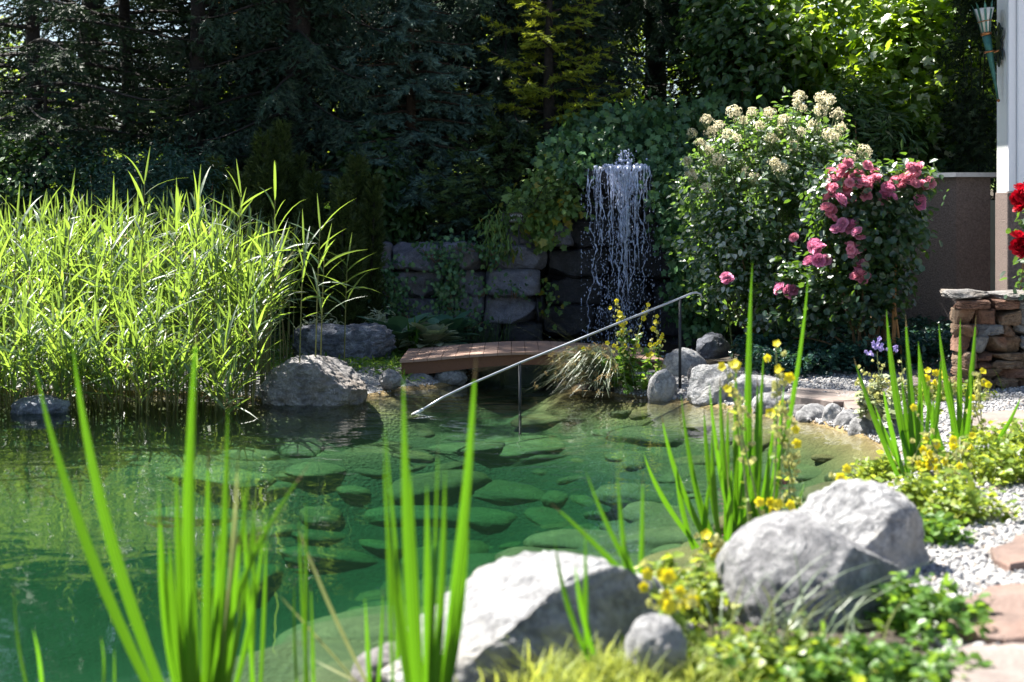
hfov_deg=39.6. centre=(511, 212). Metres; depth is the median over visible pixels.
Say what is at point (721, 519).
submerged stone
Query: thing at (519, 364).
handrail
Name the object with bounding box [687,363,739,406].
boulder
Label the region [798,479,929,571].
boulder
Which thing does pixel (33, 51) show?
spruce tree
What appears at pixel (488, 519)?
submerged stone
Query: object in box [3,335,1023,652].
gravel
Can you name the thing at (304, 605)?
iris clump
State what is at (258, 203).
yew
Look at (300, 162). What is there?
yew
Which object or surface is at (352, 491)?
submerged stone
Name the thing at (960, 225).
garden wall
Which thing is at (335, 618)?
grass tuft
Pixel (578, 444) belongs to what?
submerged stone
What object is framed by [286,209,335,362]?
reed
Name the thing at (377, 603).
submerged stone
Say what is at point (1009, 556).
flagstone
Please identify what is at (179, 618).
iris clump
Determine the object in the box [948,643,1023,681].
flagstone
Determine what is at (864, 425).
shore stone
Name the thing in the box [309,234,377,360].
reed
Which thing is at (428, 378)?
stone
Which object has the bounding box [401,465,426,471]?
submerged stone
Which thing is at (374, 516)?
submerged stone
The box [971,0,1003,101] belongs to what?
torch lamp
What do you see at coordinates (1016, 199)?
rose bush
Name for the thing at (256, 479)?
submerged stone
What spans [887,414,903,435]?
shore stone
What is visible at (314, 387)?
boulder
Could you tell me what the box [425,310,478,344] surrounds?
hosta
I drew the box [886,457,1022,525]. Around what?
creeping plant
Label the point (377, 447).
submerged stone
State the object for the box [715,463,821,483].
submerged stone
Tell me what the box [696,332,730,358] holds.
boulder
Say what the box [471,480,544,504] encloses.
submerged stone
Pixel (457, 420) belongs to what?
submerged stone
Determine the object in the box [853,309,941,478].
iris clump
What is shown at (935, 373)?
monkey flower
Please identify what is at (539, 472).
submerged stone
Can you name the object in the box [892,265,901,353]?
plant stake
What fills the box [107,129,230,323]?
dark shrub
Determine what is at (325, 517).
submerged stone
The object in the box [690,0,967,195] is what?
leafy tree
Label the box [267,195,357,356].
reed
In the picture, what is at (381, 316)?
fern
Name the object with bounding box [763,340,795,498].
monkey flower
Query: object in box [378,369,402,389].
stone
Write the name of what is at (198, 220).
reed
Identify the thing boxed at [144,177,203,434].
reed
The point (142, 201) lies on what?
reed
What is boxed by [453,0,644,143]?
golden yew
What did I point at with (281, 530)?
submerged stone
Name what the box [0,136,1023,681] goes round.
ground
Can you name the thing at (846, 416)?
shore stone
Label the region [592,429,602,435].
submerged stone
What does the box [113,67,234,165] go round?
bush
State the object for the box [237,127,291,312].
yew
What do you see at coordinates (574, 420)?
submerged stone
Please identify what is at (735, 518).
iris clump
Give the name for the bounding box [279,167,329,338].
yew
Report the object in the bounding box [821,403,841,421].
shore stone
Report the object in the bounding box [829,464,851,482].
monkey flower
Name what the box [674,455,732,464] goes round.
submerged stone
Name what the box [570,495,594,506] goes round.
submerged stone
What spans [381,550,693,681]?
boulder
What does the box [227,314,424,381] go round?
grass
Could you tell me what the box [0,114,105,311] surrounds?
dark shrub
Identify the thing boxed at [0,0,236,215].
spruce tree
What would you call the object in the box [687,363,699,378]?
stone
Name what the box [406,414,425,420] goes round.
submerged stone
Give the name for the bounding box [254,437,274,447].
submerged stone
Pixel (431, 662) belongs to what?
iris clump
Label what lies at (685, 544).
submerged stone
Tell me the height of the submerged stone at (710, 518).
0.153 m
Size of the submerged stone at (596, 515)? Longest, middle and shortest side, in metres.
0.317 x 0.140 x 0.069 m
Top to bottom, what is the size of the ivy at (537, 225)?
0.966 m
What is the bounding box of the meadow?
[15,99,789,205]
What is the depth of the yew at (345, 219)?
12.08 m
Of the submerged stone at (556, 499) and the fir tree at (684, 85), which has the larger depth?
the fir tree at (684, 85)
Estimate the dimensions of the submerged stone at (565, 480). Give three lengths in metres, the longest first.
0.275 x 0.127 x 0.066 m
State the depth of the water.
9.81 m
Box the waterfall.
[581,149,666,356]
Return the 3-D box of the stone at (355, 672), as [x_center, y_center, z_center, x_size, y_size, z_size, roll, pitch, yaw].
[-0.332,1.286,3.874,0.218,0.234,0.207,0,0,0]
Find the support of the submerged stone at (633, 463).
on the ground at (50, 584)
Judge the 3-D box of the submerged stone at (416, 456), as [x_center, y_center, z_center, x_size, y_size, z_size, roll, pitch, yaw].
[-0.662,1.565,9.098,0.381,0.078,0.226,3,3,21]
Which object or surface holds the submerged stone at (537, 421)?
on the ground at (50, 584)
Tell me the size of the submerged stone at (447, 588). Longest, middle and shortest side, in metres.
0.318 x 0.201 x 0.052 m
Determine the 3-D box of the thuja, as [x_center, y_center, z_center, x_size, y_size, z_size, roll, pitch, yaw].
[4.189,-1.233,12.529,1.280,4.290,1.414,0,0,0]
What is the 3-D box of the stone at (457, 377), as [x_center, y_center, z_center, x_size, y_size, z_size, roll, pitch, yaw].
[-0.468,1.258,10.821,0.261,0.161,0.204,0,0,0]
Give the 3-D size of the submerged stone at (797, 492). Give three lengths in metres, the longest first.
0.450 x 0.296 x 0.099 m
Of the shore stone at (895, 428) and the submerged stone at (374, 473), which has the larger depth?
the submerged stone at (374, 473)
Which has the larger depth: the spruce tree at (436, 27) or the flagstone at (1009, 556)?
the spruce tree at (436, 27)
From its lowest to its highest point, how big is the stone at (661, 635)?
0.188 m
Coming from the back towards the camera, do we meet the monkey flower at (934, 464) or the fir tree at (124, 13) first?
the fir tree at (124, 13)
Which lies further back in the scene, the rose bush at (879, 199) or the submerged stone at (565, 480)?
the rose bush at (879, 199)
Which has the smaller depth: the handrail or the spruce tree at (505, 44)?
the handrail
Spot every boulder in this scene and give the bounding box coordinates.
[258,354,368,420]
[290,323,396,359]
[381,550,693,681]
[647,369,677,403]
[662,347,706,375]
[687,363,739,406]
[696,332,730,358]
[708,509,908,630]
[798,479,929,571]
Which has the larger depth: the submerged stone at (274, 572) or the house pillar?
the house pillar
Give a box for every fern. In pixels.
[296,306,404,339]
[525,276,570,330]
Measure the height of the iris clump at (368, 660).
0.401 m
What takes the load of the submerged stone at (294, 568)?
on the ground at (50, 584)
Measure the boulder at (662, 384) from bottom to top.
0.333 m
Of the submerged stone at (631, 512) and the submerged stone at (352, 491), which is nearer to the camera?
the submerged stone at (631, 512)
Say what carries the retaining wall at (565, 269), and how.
on the ground at (50, 584)
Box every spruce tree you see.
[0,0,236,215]
[0,0,242,281]
[87,0,383,198]
[114,0,461,188]
[223,0,561,238]
[369,0,675,182]
[507,0,641,153]
[518,0,809,100]
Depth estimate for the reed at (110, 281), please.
9.80 m
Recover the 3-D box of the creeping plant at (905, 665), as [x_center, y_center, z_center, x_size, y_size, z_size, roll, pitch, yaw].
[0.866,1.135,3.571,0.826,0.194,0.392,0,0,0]
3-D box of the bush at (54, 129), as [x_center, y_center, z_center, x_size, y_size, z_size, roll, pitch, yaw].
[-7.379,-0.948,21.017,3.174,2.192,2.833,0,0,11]
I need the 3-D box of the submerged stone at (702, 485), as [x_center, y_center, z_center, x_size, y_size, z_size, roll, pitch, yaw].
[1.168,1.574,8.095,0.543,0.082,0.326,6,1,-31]
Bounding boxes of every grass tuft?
[279,523,367,681]
[455,630,753,681]
[464,309,521,343]
[528,642,794,681]
[679,548,957,663]
[931,370,1006,394]
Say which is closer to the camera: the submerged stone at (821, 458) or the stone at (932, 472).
the stone at (932, 472)
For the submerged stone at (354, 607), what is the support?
on the ground at (50, 584)
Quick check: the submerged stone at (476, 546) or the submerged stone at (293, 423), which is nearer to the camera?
the submerged stone at (476, 546)
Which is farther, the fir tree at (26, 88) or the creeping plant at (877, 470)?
the fir tree at (26, 88)
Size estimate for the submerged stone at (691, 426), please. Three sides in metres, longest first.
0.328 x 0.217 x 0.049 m
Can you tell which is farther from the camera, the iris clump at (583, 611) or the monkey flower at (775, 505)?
the monkey flower at (775, 505)
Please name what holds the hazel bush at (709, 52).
on the ground at (50, 584)
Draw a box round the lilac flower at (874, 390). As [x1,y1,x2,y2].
[853,336,925,425]
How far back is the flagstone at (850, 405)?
8.78 m
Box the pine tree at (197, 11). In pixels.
[133,0,335,177]
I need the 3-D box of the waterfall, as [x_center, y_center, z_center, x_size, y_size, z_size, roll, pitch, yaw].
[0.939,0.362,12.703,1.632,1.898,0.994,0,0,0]
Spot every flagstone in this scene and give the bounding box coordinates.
[786,388,857,406]
[844,401,859,409]
[912,369,954,392]
[947,584,1023,644]
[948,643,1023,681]
[962,410,1023,434]
[990,534,1023,571]
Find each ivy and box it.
[368,226,529,337]
[494,151,595,255]
[524,88,746,190]
[636,148,752,346]
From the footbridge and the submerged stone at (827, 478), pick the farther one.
the footbridge
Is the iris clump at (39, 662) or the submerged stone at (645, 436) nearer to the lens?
the iris clump at (39, 662)
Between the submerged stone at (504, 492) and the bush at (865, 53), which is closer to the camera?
the submerged stone at (504, 492)
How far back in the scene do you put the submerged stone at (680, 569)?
5.55 m
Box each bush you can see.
[0,16,72,107]
[0,74,118,185]
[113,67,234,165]
[476,20,636,105]
[621,9,821,147]
[651,0,829,162]
[720,133,948,371]
[815,0,995,124]
[999,182,1023,299]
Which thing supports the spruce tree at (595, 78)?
on the ground at (50, 584)
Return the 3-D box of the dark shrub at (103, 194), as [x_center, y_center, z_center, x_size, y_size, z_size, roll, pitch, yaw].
[-3.524,0.087,12.511,1.666,1.711,1.259,0,0,0]
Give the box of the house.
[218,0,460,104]
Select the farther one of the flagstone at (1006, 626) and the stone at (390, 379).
the stone at (390, 379)
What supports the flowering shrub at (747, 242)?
on the ground at (50, 584)
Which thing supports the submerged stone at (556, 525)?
on the ground at (50, 584)
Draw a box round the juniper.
[399,110,602,242]
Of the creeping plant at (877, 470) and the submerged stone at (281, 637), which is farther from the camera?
the creeping plant at (877, 470)
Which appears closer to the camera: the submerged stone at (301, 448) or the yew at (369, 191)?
the submerged stone at (301, 448)
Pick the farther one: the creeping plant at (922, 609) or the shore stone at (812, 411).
the shore stone at (812, 411)
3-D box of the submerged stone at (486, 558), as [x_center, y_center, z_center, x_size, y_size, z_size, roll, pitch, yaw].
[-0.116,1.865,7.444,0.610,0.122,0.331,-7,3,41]
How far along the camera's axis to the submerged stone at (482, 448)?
9.27 m
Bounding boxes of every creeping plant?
[590,612,896,681]
[621,548,741,626]
[701,617,993,681]
[844,450,905,482]
[863,568,994,646]
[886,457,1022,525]
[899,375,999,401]
[919,504,979,546]
[922,430,1023,488]
[971,417,1023,449]
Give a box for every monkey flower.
[581,298,665,393]
[638,559,698,637]
[689,529,724,578]
[718,359,761,521]
[754,495,796,514]
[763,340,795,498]
[765,400,802,510]
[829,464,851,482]
[903,403,975,485]
[917,367,979,415]
[964,368,991,446]
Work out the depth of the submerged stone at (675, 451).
9.11 m
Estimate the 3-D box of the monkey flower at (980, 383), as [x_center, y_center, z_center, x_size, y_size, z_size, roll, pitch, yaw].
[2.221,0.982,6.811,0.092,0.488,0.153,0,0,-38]
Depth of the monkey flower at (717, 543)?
4.62 m
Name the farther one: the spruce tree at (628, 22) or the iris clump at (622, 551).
the spruce tree at (628, 22)
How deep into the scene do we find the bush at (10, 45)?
23.85 m
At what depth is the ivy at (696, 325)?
12.53 m
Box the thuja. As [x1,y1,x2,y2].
[925,0,996,199]
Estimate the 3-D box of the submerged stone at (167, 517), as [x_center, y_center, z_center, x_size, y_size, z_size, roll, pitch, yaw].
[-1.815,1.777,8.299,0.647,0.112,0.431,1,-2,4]
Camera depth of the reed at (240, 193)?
10.00 m
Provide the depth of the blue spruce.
13.64 m
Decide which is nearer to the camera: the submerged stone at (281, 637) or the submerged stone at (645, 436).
the submerged stone at (281, 637)
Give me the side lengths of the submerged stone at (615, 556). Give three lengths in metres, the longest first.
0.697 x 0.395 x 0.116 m
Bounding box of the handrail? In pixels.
[411,291,702,434]
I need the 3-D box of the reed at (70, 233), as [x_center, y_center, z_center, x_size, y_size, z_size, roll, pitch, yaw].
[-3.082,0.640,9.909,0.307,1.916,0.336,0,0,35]
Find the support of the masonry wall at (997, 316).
on the ground at (50, 584)
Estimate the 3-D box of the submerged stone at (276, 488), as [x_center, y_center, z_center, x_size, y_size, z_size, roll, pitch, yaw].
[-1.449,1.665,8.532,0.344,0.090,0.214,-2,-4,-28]
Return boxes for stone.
[10,394,70,425]
[144,506,242,526]
[157,556,174,565]
[166,466,275,489]
[196,564,283,599]
[217,519,266,546]
[218,447,280,460]
[242,482,295,498]
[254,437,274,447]
[267,524,315,536]
[273,605,422,645]
[274,473,303,482]
[276,414,311,431]
[277,437,323,457]
[280,546,377,570]
[281,612,422,643]
[284,462,346,484]
[288,565,318,573]
[290,640,373,670]
[291,529,346,543]
[292,660,354,681]
[299,506,341,529]
[317,449,334,455]
[328,434,348,438]
[336,485,370,497]
[344,441,412,452]
[349,606,373,609]
[349,642,399,681]
[354,468,387,477]
[355,589,387,600]
[359,422,377,425]
[359,539,402,553]
[360,600,392,605]
[364,505,459,525]
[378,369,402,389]
[380,578,403,588]
[387,469,491,504]
[388,449,434,462]
[400,540,488,568]
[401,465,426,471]
[402,573,472,604]
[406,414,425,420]
[407,373,434,381]
[417,428,434,437]
[418,568,438,574]
[428,441,504,456]
[434,370,467,385]
[435,460,464,469]
[436,586,450,594]
[445,437,467,441]
[446,553,495,569]
[449,417,476,423]
[453,422,507,433]
[467,563,486,572]
[468,507,516,531]
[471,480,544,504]
[484,432,565,459]
[494,546,582,561]
[499,541,520,548]
[501,437,611,466]
[510,413,561,428]
[523,529,614,548]
[524,506,571,525]
[531,469,546,475]
[540,522,571,528]
[541,490,567,507]
[556,475,583,484]
[560,524,595,528]
[561,418,586,422]
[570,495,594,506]
[571,458,583,462]
[577,434,593,437]
[582,552,646,566]
[583,511,618,520]
[591,483,673,509]
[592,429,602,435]
[599,520,628,530]
[601,425,683,446]
[604,451,656,461]
[607,410,630,417]
[622,456,645,470]
[622,501,686,523]
[624,613,686,681]
[625,526,723,548]
[629,411,650,418]
[644,546,709,571]
[646,447,686,456]
[651,544,681,553]
[658,466,703,482]
[669,567,689,573]
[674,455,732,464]
[680,539,723,546]
[682,423,711,430]
[682,480,720,493]
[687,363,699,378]
[687,492,706,498]
[699,513,723,526]
[707,434,732,443]
[713,515,762,535]
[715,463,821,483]
[727,374,787,400]
[731,432,774,451]
[752,391,794,413]
[778,489,804,502]
[787,404,804,414]
[795,403,824,421]
[803,479,848,500]
[811,454,833,462]
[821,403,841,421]
[824,468,855,481]
[833,409,858,425]
[848,416,879,435]
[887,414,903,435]
[913,470,935,479]
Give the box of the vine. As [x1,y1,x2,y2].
[811,75,996,191]
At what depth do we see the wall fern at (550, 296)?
12.94 m
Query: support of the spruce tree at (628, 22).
on the ground at (50, 584)
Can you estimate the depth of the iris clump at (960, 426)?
6.89 m
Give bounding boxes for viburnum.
[323,119,440,243]
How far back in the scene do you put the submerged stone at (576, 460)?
9.07 m
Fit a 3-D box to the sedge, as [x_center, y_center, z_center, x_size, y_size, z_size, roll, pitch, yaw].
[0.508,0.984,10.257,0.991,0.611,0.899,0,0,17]
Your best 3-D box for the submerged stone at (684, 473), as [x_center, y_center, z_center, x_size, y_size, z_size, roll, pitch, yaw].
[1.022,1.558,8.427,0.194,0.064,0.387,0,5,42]
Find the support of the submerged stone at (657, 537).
on the ground at (50, 584)
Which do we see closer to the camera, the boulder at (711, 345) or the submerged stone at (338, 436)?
the submerged stone at (338, 436)
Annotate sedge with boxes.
[528,314,640,398]
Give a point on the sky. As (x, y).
(41, 31)
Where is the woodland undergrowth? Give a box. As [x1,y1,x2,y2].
[2,141,813,249]
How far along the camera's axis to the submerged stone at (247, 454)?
8.90 m
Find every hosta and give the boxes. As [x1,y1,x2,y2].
[357,312,440,348]
[395,322,463,348]
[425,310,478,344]
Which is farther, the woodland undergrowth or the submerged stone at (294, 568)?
the woodland undergrowth
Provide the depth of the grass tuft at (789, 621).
3.72 m
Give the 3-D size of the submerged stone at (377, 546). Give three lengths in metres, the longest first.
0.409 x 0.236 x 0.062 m
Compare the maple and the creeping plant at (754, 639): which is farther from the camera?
the maple
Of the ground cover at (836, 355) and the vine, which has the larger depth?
the vine
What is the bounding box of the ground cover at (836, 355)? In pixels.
[728,314,952,376]
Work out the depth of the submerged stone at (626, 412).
9.83 m
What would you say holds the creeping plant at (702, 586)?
on the ground at (50, 584)
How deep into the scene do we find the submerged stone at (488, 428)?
10.02 m
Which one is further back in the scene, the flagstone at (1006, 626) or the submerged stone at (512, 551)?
the submerged stone at (512, 551)
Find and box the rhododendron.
[798,52,943,178]
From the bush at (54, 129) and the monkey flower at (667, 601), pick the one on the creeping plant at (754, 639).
the monkey flower at (667, 601)
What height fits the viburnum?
1.358 m
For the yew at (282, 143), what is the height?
1.693 m
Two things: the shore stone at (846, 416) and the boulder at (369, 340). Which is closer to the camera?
the shore stone at (846, 416)
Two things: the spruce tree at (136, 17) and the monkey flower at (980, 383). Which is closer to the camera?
the monkey flower at (980, 383)
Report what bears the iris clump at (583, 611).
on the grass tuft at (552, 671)
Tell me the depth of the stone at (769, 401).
9.23 m
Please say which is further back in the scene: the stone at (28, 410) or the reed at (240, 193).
the reed at (240, 193)
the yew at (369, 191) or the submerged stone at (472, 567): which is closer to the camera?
the submerged stone at (472, 567)
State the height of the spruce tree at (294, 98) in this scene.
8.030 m
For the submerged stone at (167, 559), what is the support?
on the ground at (50, 584)
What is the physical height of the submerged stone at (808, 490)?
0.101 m
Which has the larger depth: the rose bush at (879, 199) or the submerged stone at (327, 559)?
the rose bush at (879, 199)
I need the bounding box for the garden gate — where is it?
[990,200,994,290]
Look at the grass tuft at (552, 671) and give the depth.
3.45 m
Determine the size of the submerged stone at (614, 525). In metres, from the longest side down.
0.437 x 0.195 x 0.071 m
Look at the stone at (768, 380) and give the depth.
9.56 m
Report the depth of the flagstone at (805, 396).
9.16 m
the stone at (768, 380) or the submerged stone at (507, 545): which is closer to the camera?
the submerged stone at (507, 545)
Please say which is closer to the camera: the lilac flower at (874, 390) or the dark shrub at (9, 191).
the lilac flower at (874, 390)
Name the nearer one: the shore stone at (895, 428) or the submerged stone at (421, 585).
the submerged stone at (421, 585)
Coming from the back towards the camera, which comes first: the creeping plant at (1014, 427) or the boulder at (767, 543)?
the creeping plant at (1014, 427)
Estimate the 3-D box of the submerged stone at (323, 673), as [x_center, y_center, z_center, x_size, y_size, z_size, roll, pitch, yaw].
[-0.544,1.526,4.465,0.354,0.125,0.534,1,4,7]
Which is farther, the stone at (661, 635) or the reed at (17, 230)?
the reed at (17, 230)
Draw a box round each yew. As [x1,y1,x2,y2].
[183,153,236,313]
[216,167,267,327]
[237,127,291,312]
[261,117,301,295]
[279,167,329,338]
[284,150,312,310]
[305,174,370,324]
[328,151,388,323]
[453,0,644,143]
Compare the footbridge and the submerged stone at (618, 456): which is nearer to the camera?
the submerged stone at (618, 456)
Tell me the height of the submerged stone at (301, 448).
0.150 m
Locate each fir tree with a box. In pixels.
[0,0,330,230]
[0,56,157,290]
[75,0,337,204]
[618,0,839,147]
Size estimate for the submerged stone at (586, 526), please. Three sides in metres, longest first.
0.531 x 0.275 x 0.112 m
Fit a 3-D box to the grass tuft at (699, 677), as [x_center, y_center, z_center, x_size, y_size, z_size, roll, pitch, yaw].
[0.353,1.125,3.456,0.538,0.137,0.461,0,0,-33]
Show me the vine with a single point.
(945, 160)
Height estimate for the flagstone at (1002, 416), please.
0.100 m
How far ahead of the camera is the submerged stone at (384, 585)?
7.15 m
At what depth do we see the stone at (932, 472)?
6.29 m
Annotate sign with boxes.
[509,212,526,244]
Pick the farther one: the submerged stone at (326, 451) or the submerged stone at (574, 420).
the submerged stone at (574, 420)
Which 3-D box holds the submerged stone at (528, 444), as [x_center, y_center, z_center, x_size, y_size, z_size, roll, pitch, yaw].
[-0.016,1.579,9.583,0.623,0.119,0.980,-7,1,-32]
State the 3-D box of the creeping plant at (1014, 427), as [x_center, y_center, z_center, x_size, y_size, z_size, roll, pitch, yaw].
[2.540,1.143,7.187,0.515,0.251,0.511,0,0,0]
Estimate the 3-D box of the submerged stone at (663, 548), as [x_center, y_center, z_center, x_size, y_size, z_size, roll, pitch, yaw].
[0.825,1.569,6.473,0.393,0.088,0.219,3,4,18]
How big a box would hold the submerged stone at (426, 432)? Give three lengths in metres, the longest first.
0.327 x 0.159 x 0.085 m
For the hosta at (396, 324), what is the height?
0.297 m
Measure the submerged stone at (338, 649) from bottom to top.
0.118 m
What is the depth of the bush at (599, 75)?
22.15 m
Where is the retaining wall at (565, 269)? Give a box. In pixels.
[374,156,755,343]
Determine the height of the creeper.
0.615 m
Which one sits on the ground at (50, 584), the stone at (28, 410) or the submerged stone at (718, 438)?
the submerged stone at (718, 438)
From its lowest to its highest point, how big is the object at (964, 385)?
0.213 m
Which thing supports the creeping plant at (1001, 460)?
on the ground at (50, 584)
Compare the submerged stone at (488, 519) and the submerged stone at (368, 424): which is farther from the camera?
the submerged stone at (368, 424)
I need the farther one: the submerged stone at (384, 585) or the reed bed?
the reed bed
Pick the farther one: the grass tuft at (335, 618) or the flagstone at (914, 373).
the flagstone at (914, 373)
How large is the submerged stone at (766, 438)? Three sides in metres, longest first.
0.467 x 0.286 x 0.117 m
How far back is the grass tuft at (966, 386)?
9.11 m
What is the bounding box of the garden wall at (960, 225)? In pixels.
[820,172,996,340]
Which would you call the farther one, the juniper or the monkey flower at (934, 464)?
the juniper
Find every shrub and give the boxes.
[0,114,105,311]
[24,128,198,318]
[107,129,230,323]
[426,170,509,243]
[662,86,872,357]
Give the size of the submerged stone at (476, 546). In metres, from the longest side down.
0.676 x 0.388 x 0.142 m
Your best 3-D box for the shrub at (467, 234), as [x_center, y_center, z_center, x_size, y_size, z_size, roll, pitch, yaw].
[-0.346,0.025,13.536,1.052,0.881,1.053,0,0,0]
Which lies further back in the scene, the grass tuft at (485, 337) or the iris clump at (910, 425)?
the grass tuft at (485, 337)
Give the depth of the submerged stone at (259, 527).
7.88 m
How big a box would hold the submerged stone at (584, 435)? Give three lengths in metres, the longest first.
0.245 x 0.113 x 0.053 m
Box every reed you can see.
[0,185,58,408]
[37,171,88,399]
[88,178,137,431]
[103,149,188,420]
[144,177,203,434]
[170,166,220,322]
[195,159,287,397]
[230,161,311,371]
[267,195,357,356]
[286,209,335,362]
[300,224,366,354]
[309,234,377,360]
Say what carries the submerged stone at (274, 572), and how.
on the ground at (50, 584)
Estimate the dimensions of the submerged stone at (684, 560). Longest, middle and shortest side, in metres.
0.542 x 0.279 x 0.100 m
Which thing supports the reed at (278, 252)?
on the ground at (50, 584)
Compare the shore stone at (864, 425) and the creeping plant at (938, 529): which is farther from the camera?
the shore stone at (864, 425)
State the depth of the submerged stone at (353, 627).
5.17 m
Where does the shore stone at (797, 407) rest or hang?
on the ground at (50, 584)
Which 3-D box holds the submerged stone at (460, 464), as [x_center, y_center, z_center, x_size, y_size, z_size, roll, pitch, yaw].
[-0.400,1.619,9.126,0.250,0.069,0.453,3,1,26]
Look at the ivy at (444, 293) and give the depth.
12.72 m
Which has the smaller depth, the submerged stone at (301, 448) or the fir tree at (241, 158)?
the submerged stone at (301, 448)
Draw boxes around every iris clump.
[14,595,115,681]
[35,312,309,681]
[243,492,314,681]
[365,578,398,681]
[383,358,475,681]
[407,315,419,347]
[552,472,643,576]
[555,531,597,661]
[644,261,808,551]
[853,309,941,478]
[919,319,1021,460]
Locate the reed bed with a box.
[0,184,319,448]
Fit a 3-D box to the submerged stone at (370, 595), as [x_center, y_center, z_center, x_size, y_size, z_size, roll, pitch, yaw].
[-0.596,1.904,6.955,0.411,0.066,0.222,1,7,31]
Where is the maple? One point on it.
(921, 41)
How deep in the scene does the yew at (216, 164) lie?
12.54 m
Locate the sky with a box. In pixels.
[0,0,996,136]
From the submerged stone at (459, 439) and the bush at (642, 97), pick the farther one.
the bush at (642, 97)
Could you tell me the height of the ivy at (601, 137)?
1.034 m
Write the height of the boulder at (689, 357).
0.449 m
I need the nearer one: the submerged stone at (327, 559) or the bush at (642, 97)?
the submerged stone at (327, 559)
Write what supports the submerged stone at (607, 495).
on the ground at (50, 584)
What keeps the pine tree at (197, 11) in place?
on the ground at (50, 584)
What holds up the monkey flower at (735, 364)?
on the ground at (50, 584)
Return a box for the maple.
[831,0,996,178]
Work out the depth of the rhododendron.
12.40 m
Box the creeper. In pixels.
[471,206,524,271]
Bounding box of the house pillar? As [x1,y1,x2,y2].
[995,0,1023,290]
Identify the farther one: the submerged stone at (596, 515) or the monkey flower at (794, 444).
the submerged stone at (596, 515)
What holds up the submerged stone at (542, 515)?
on the ground at (50, 584)
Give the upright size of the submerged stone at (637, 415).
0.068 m
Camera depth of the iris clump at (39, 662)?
3.61 m
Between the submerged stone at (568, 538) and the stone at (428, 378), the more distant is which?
the stone at (428, 378)
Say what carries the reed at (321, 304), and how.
on the ground at (50, 584)
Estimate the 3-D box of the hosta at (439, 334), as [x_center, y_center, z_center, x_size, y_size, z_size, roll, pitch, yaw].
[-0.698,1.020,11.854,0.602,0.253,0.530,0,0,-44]
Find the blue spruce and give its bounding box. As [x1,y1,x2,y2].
[293,0,524,241]
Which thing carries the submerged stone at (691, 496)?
on the ground at (50, 584)
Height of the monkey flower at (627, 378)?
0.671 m
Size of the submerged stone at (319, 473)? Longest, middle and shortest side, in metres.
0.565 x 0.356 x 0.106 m
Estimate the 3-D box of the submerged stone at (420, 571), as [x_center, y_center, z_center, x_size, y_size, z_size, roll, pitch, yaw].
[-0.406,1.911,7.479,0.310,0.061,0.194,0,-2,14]
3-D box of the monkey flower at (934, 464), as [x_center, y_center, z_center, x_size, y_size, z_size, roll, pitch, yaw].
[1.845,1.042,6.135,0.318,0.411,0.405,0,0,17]
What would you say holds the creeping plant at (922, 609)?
on the ground at (50, 584)
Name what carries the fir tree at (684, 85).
on the ground at (50, 584)
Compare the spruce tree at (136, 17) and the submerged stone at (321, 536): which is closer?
the submerged stone at (321, 536)
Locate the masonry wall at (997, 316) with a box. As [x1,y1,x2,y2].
[940,289,1023,390]
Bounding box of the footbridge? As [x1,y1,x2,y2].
[400,341,663,373]
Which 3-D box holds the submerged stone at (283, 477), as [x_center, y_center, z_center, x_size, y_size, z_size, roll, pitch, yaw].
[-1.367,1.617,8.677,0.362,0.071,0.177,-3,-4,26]
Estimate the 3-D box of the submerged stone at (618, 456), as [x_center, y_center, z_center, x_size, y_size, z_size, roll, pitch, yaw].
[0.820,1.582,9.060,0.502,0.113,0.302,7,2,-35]
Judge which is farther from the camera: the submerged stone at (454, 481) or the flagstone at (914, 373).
the flagstone at (914, 373)

